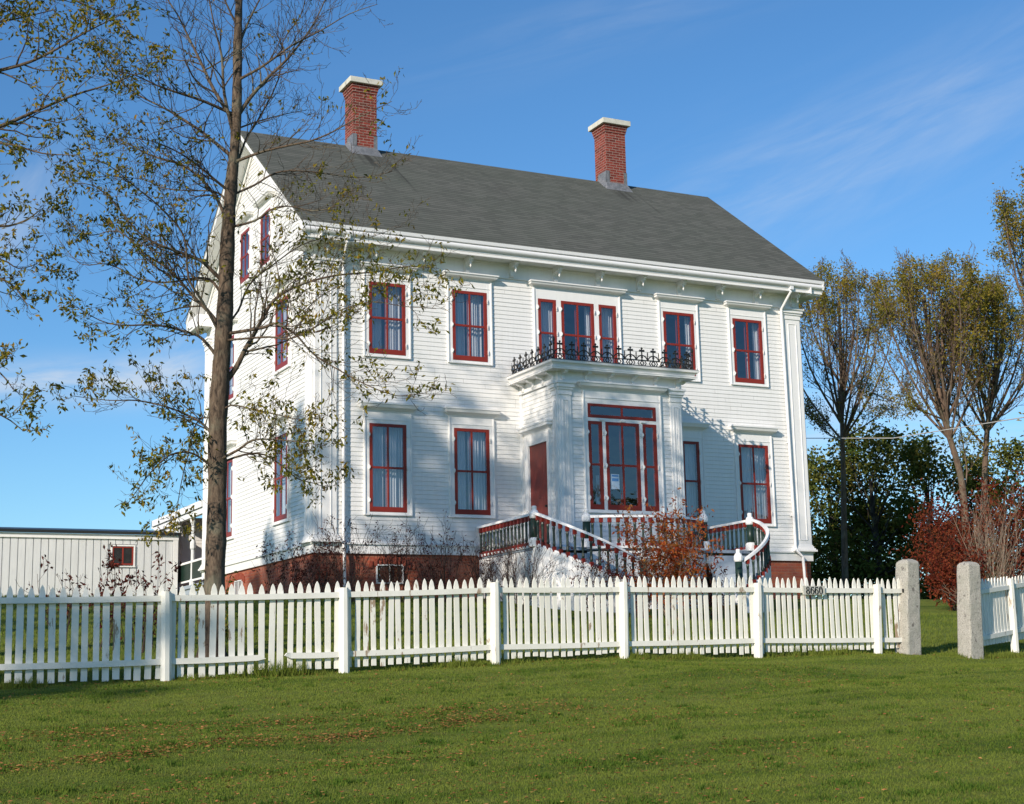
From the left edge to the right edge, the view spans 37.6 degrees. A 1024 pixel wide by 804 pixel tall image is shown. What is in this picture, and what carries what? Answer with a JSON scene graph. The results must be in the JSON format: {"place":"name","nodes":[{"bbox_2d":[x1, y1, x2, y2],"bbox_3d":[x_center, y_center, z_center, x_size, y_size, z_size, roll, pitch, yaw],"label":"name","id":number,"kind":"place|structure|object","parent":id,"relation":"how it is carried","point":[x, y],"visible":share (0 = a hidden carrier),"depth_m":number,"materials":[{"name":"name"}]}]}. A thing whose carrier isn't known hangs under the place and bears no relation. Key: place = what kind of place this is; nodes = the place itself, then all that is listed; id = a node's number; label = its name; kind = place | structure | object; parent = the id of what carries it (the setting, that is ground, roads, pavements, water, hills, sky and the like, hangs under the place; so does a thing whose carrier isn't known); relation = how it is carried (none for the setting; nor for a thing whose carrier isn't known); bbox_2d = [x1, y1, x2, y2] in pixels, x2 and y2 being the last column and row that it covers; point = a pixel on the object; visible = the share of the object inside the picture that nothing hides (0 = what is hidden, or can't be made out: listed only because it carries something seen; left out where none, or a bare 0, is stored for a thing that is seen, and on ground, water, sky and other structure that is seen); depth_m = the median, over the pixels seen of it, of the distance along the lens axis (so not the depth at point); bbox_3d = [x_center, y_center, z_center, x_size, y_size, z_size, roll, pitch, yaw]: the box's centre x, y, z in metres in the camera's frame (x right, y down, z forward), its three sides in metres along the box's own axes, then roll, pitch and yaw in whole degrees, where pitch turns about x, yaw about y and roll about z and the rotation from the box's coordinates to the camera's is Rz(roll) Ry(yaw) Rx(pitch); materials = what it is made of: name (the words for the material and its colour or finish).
{"place":"outdoors","nodes":[
{"label":"outdoors","id":0,"kind":"place"},
{"bbox_2d":[0,598,1023,803],"bbox_3d":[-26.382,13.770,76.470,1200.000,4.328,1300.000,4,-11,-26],"label":"ground","id":1,"kind":"structure","parent":0,"point":[928,606],"depth_m":13.75,"materials":[{"name":"green plant"}]},
{"bbox_2d":[15,554,87,642],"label":"shrub","id":2,"kind":"object","parent":1,"relation":"on","point":[68,605],"visible":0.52,"depth_m":21.95,"materials":[{"name":"red plant"}]},
{"bbox_2d":[0,0,177,440],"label":"maple tree","id":3,"kind":"object","parent":1,"relation":"on","point":[5,353],"visible":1,"depth_m":19.91,"materials":[{"name":"green plant"}]},
{"bbox_2d":[0,527,181,596],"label":"outbuilding","id":4,"kind":"structure","parent":1,"relation":"on","point":[63,550],"depth_m":42.27,"materials":[{"name":"white paint"}]},
{"bbox_2d":[111,545,134,566],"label":"window","id":5,"kind":"structure","parent":4,"relation":"in","point":[126,553],"depth_m":42.83,"materials":[{"name":"red paint"}]},
{"bbox_2d":[68,556,136,649],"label":"shrub","id":6,"kind":"object","parent":1,"relation":"on","point":[111,564],"visible":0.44,"depth_m":21.17,"materials":[{"name":"red plant"}]},
{"bbox_2d":[81,542,172,652],"bbox_3d":[-5.369,2.759,21.229,0.984,1.602,1.155,-6,-11,26],"label":"shrub","id":7,"kind":"object","parent":1,"relation":"on","point":[130,582],"visible":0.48,"depth_m":21.16,"materials":[{"name":"red plant"}]},
{"bbox_2d":[134,561,188,647],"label":"shrub","id":8,"kind":"object","parent":1,"relation":"on","point":[148,583],"visible":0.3,"depth_m":21.66,"materials":[{"name":"red plant"}]},
{"bbox_2d":[185,570,237,638],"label":"shrub","id":9,"kind":"object","parent":1,"relation":"on","point":[226,592],"visible":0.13,"depth_m":21.12,"materials":[{"name":"brown plant"}]},
{"bbox_2d":[30,0,474,657],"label":"maple tree","id":10,"kind":"object","parent":1,"relation":"on","point":[216,438],"visible":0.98,"depth_m":21.19,"materials":[{"name":"green plant"}]},
{"bbox_2d":[251,531,338,604],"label":"shrub","id":11,"kind":"object","parent":1,"relation":"on","point":[298,575],"visible":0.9,"depth_m":29.69,"materials":[{"name":"red plant"}]},
{"bbox_2d":[288,518,367,601],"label":"shrub","id":12,"kind":"object","parent":1,"relation":"on","point":[320,570],"visible":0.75,"depth_m":31.14,"materials":[{"name":"red plant"}]},
{"bbox_2d":[307,515,395,601],"bbox_3d":[-3.367,3.248,31.570,1.987,1.958,1.545,-3,-10,9],"label":"shrub","id":13,"kind":"object","parent":1,"relation":"on","point":[344,566],"visible":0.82,"depth_m":31.55,"materials":[{"name":"red plant"}]},
{"bbox_2d":[368,513,444,601],"bbox_3d":[-2.364,3.284,31.929,1.358,1.991,1.661,-8,-12,34],"label":"shrub","id":14,"kind":"object","parent":1,"relation":"on","point":[393,569],"visible":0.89,"depth_m":31.82,"materials":[{"name":"red plant"}]},
{"bbox_2d":[403,510,475,602],"bbox_3d":[-1.550,3.324,32.228,1.647,1.988,1.932,4,-11,-26],"label":"shrub","id":15,"kind":"object","parent":1,"relation":"on","point":[440,566],"visible":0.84,"depth_m":32.11,"materials":[{"name":"red plant"}]},
{"bbox_2d":[0,575,903,683],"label":"picket fence","id":16,"kind":"object","parent":1,"relation":"on","point":[165,661],"visible":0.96,"depth_m":19.75,"materials":[{"name":"white paint"}]},
{"bbox_2d":[802,586,824,594],"bbox_3d":[4.518,2.818,22.502,0.400,0.132,0.033,4,-11,-26],"label":"house number sign","id":17,"kind":"object","parent":16,"relation":"attached to","point":[813,590],"visible":1,"depth_m":22.49,"materials":[{"name":"white paint"}]},
{"bbox_2d":[451,538,512,601],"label":"shrub","id":18,"kind":"object","parent":1,"relation":"on","point":[490,578],"visible":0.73,"depth_m":32.42,"materials":[{"name":"red plant"}]},
{"bbox_2d":[151,75,824,612],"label":"house","id":19,"kind":"structure","parent":1,"relation":"on","point":[639,341],"depth_m":36.05,"materials":[{"name":"white paint"}]},
{"bbox_2d":[226,439,236,540],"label":"window","id":20,"kind":"structure","parent":19,"relation":"in","point":[231,443],"depth_m":38.84,"materials":[{"name":"red paint"}]},
{"bbox_2d":[228,317,237,403],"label":"window","id":21,"kind":"structure","parent":19,"relation":"in","point":[232,389],"depth_m":39.35,"materials":[{"name":"red paint"}]},
{"bbox_2d":[232,573,244,593],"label":"basement window","id":22,"kind":"structure","parent":19,"relation":"in","point":[237,584],"depth_m":37.86,"materials":[{"name":"white paint"}]},
{"bbox_2d":[235,210,253,288],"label":"window","id":23,"kind":"structure","parent":19,"relation":"in","point":[246,258],"depth_m":39.09,"materials":[{"name":"red paint"}]},
{"bbox_2d":[252,190,274,271],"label":"window","id":24,"kind":"structure","parent":19,"relation":"in","point":[264,205],"depth_m":37.61,"materials":[{"name":"red paint"}]},
{"bbox_2d":[265,410,291,525],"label":"window","id":25,"kind":"structure","parent":19,"relation":"in","point":[280,501],"depth_m":35.33,"materials":[{"name":"red paint"}]},
{"bbox_2d":[268,274,292,375],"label":"window","id":26,"kind":"structure","parent":19,"relation":"in","point":[281,364],"depth_m":36.00,"materials":[{"name":"red paint"}]},
{"bbox_2d":[357,261,417,359],"bbox_3d":[-2.878,-2.072,34.529,1.425,2.165,0.389,4,-11,-26],"label":"window","id":27,"kind":"structure","parent":19,"relation":"in","point":[372,331],"depth_m":34.58,"materials":[{"name":"red paint"}]},
{"bbox_2d":[358,400,419,515],"bbox_3d":[-2.807,1.294,33.923,1.425,2.547,0.388,4,-11,-26],"label":"window","id":28,"kind":"structure","parent":19,"relation":"in","point":[398,416],"depth_m":33.99,"materials":[{"name":"red paint"}]},
{"bbox_2d":[369,556,409,583],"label":"basement window","id":29,"kind":"structure","parent":19,"relation":"in","point":[370,563],"depth_m":33.41,"materials":[{"name":"white paint"}]},
{"bbox_2d":[441,270,498,365],"bbox_3d":[-1.008,-1.948,35.441,1.426,2.165,0.385,4,-11,-26],"label":"window","id":30,"kind":"structure","parent":19,"relation":"in","point":[482,283],"depth_m":35.51,"materials":[{"name":"red paint"}]},
{"bbox_2d":[443,406,501,518],"bbox_3d":[-0.937,1.419,34.836,1.426,2.547,0.387,4,-11,-26],"label":"window","id":31,"kind":"structure","parent":19,"relation":"in","point":[476,422],"depth_m":34.91,"materials":[{"name":"red paint"}]},
{"bbox_2d":[527,279,626,364],"bbox_3d":[1.595,-1.773,36.715,2.690,2.165,0.389,4,-11,-26],"label":"triple window","id":32,"kind":"structure","parent":19,"relation":"in","point":[549,316],"depth_m":36.77,"materials":[{"name":"red paint"}]},
{"bbox_2d":[611,474,619,488],"bbox_3d":[2.350,1.812,34.217,0.215,0.345,0.003,4,-11,-26],"label":"paper notice","id":33,"kind":"object","parent":19,"relation":"attached to","point":[614,481],"visible":1,"depth_m":34.22,"materials":[{"name":"white paper"}]},
{"bbox_2d":[652,293,704,381],"bbox_3d":[4.205,-1.598,37.991,1.440,2.165,0.387,4,-11,-26],"label":"window","id":34,"kind":"structure","parent":19,"relation":"in","point":[670,304],"depth_m":38.06,"materials":[{"name":"red paint"}]},
{"bbox_2d":[682,421,709,523],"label":"window","id":35,"kind":"structure","parent":19,"relation":"in","point":[692,431],"depth_m":37.60,"materials":[{"name":"red paint"}]},
{"bbox_2d":[722,300,771,387],"bbox_3d":[6.088,-1.472,38.912,1.437,2.165,0.388,4,-11,-26],"label":"window","id":36,"kind":"structure","parent":19,"relation":"in","point":[743,312],"depth_m":38.95,"materials":[{"name":"red paint"}]},
{"bbox_2d":[728,424,778,526],"bbox_3d":[6.159,1.894,38.306,1.437,2.547,0.387,4,-11,-26],"label":"window","id":37,"kind":"structure","parent":19,"relation":"in","point":[750,469],"depth_m":38.39,"materials":[{"name":"red paint"}]},
{"bbox_2d":[0,644,1023,688],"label":"grass","id":38,"kind":"structure","parent":1,"relation":"on","point":[279,671],"depth_m":19.77,"materials":[{"name":"green plant"}]},
{"bbox_2d":[0,652,1023,803],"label":"fallen leaves","id":39,"kind":"object","parent":1,"relation":"on","point":[206,742],"visible":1,"depth_m":12.62,"materials":[{"name":"brown plant"}]},
{"bbox_2d":[461,511,575,611],"bbox_3d":[0.086,3.251,30.351,1.928,1.995,2.179,4,-11,-26],"label":"shrub","id":40,"kind":"object","parent":1,"relation":"on","point":[507,565],"visible":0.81,"depth_m":30.23,"materials":[{"name":"red plant"}]},
{"bbox_2d":[567,542,635,615],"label":"shrub","id":41,"kind":"object","parent":1,"relation":"on","point":[612,575],"visible":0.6,"depth_m":29.56,"materials":[{"name":"brown plant"}]},
{"bbox_2d":[599,536,677,617],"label":"shrub","id":42,"kind":"object","parent":1,"relation":"on","point":[650,596],"visible":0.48,"depth_m":29.34,"materials":[{"name":"brown plant"}]},
{"bbox_2d":[608,487,728,619],"bbox_3d":[3.007,2.993,29.407,2.300,2.577,2.066,-1,-10,1],"label":"shrub","id":43,"kind":"object","parent":1,"relation":"on","point":[674,555],"visible":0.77,"depth_m":29.24,"materials":[{"name":"red plant"}]},
{"bbox_2d":[689,562,736,619],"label":"shrub","id":44,"kind":"object","parent":1,"relation":"on","point":[709,602],"visible":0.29,"depth_m":30.03,"materials":[{"name":"brown plant"}]},
{"bbox_2d":[807,442,895,598],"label":"spreading tree","id":45,"kind":"object","parent":1,"relation":"on","point":[850,477],"visible":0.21,"depth_m":59.39,"materials":[{"name":"green plant"}]},
{"bbox_2d":[799,248,918,598],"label":"ash tree","id":46,"kind":"object","parent":1,"relation":"on","point":[823,301],"visible":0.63,"depth_m":49.85,"materials":[{"name":"green plant"}]},
{"bbox_2d":[807,416,971,599],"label":"spreading tree","id":47,"kind":"object","parent":1,"relation":"on","point":[898,518],"visible":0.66,"depth_m":56.66,"materials":[{"name":"green plant"}]},
{"bbox_2d":[895,559,920,654],"bbox_3d":[6.114,3.313,23.265,0.428,1.766,0.314,4,-11,-26],"label":"gatepost","id":48,"kind":"object","parent":1,"relation":"on","point":[907,572],"visible":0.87,"depth_m":23.18,"materials":[{"name":"stone"}]},
{"bbox_2d":[844,242,1009,560],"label":"ash tree","id":49,"kind":"object","parent":1,"relation":"on","point":[912,289],"visible":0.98,"depth_m":45.86,"materials":[{"name":"green plant"}]},
{"bbox_2d":[838,419,1016,599],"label":"spreading tree","id":50,"kind":"object","parent":1,"relation":"on","point":[933,478],"visible":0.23,"depth_m":58.47,"materials":[{"name":"green plant"}]},
{"bbox_2d":[889,478,1019,603],"bbox_3d":[11.475,3.483,38.164,2.942,3.301,3.076,4,-11,-26],"label":"shrub","id":51,"kind":"object","parent":1,"relation":"on","point":[948,524],"visible":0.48,"depth_m":38.09,"materials":[{"name":"red plant"}]},
{"bbox_2d":[916,520,993,610],"bbox_3d":[10.392,3.888,35.057,1.862,2.227,1.924,-8,-12,34],"label":"shrub","id":52,"kind":"object","parent":1,"relation":"on","point":[945,564],"visible":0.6,"depth_m":34.95,"materials":[{"name":"red plant"}]},
{"bbox_2d":[917,265,1023,578],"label":"ash tree","id":53,"kind":"object","parent":1,"relation":"on","point":[995,385],"visible":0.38,"depth_m":47.44,"materials":[{"name":"green plant"}]},
{"bbox_2d":[957,562,983,658],"bbox_3d":[7.239,3.399,23.814,0.391,1.745,0.312,4,-11,-26],"label":"gatepost","id":54,"kind":"object","parent":1,"relation":"on","point":[969,625],"visible":0.91,"depth_m":23.74,"materials":[{"name":"stone"}]},
{"bbox_2d":[943,572,997,602],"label":"shrub","id":55,"kind":"object","parent":1,"relation":"on","point":[956,592],"visible":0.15,"depth_m":33.99,"materials":[{"name":"red plant"}]},
{"bbox_2d":[944,427,1023,576],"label":"spreading tree","id":56,"kind":"object","parent":1,"relation":"on","point":[1009,455],"visible":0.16,"depth_m":62.74,"materials":[{"name":"red plant"}]},
{"bbox_2d":[949,470,1023,582],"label":"shrub","id":57,"kind":"object","parent":1,"relation":"on","point":[994,554],"visible":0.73,"depth_m":34.85,"materials":[{"name":"brown plant"}]},
{"bbox_2d":[952,465,1023,581],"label":"shrub","id":58,"kind":"object","parent":1,"relation":"on","point":[1020,560],"visible":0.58,"depth_m":38.51,"materials":[{"name":"brown plant"}]},
{"bbox_2d":[981,575,1023,652],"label":"picket fence","id":59,"kind":"object","parent":1,"relation":"on","point":[1002,603],"visible":0.93,"depth_m":24.61,"materials":[{"name":"white paint"}]},
{"bbox_2d":[983,160,1023,353],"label":"ash tree","id":60,"kind":"object","parent":1,"relation":"on","point":[1005,215],"visible":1,"depth_m":40.37,"materials":[{"name":"green plant"}]},
{"bbox_2d":[987,412,1023,531],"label":"spreading tree","id":61,"kind":"object","parent":1,"relation":"on","point":[1000,489],"visible":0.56,"depth_m":55.41,"materials":[{"name":"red plant"}]},
{"bbox_2d":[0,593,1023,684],"bbox_3d":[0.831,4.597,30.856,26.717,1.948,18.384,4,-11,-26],"label":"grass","id":62,"kind":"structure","parent":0,"point":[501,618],"depth_m":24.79,"materials":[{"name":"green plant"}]},
{"bbox_2d":[0,0,1023,598],"label":"sky","id":63,"kind":"structure","parent":0,"point":[867,129],"materials":[{"name":"blue"}]},
{"bbox_2d":[806,417,1023,438],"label":"overhead wire","id":64,"kind":"object","parent":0,"point":[917,434],"visible":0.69,"depth_m":35.74,"materials":[{"name":"grey metal"}]}
]}

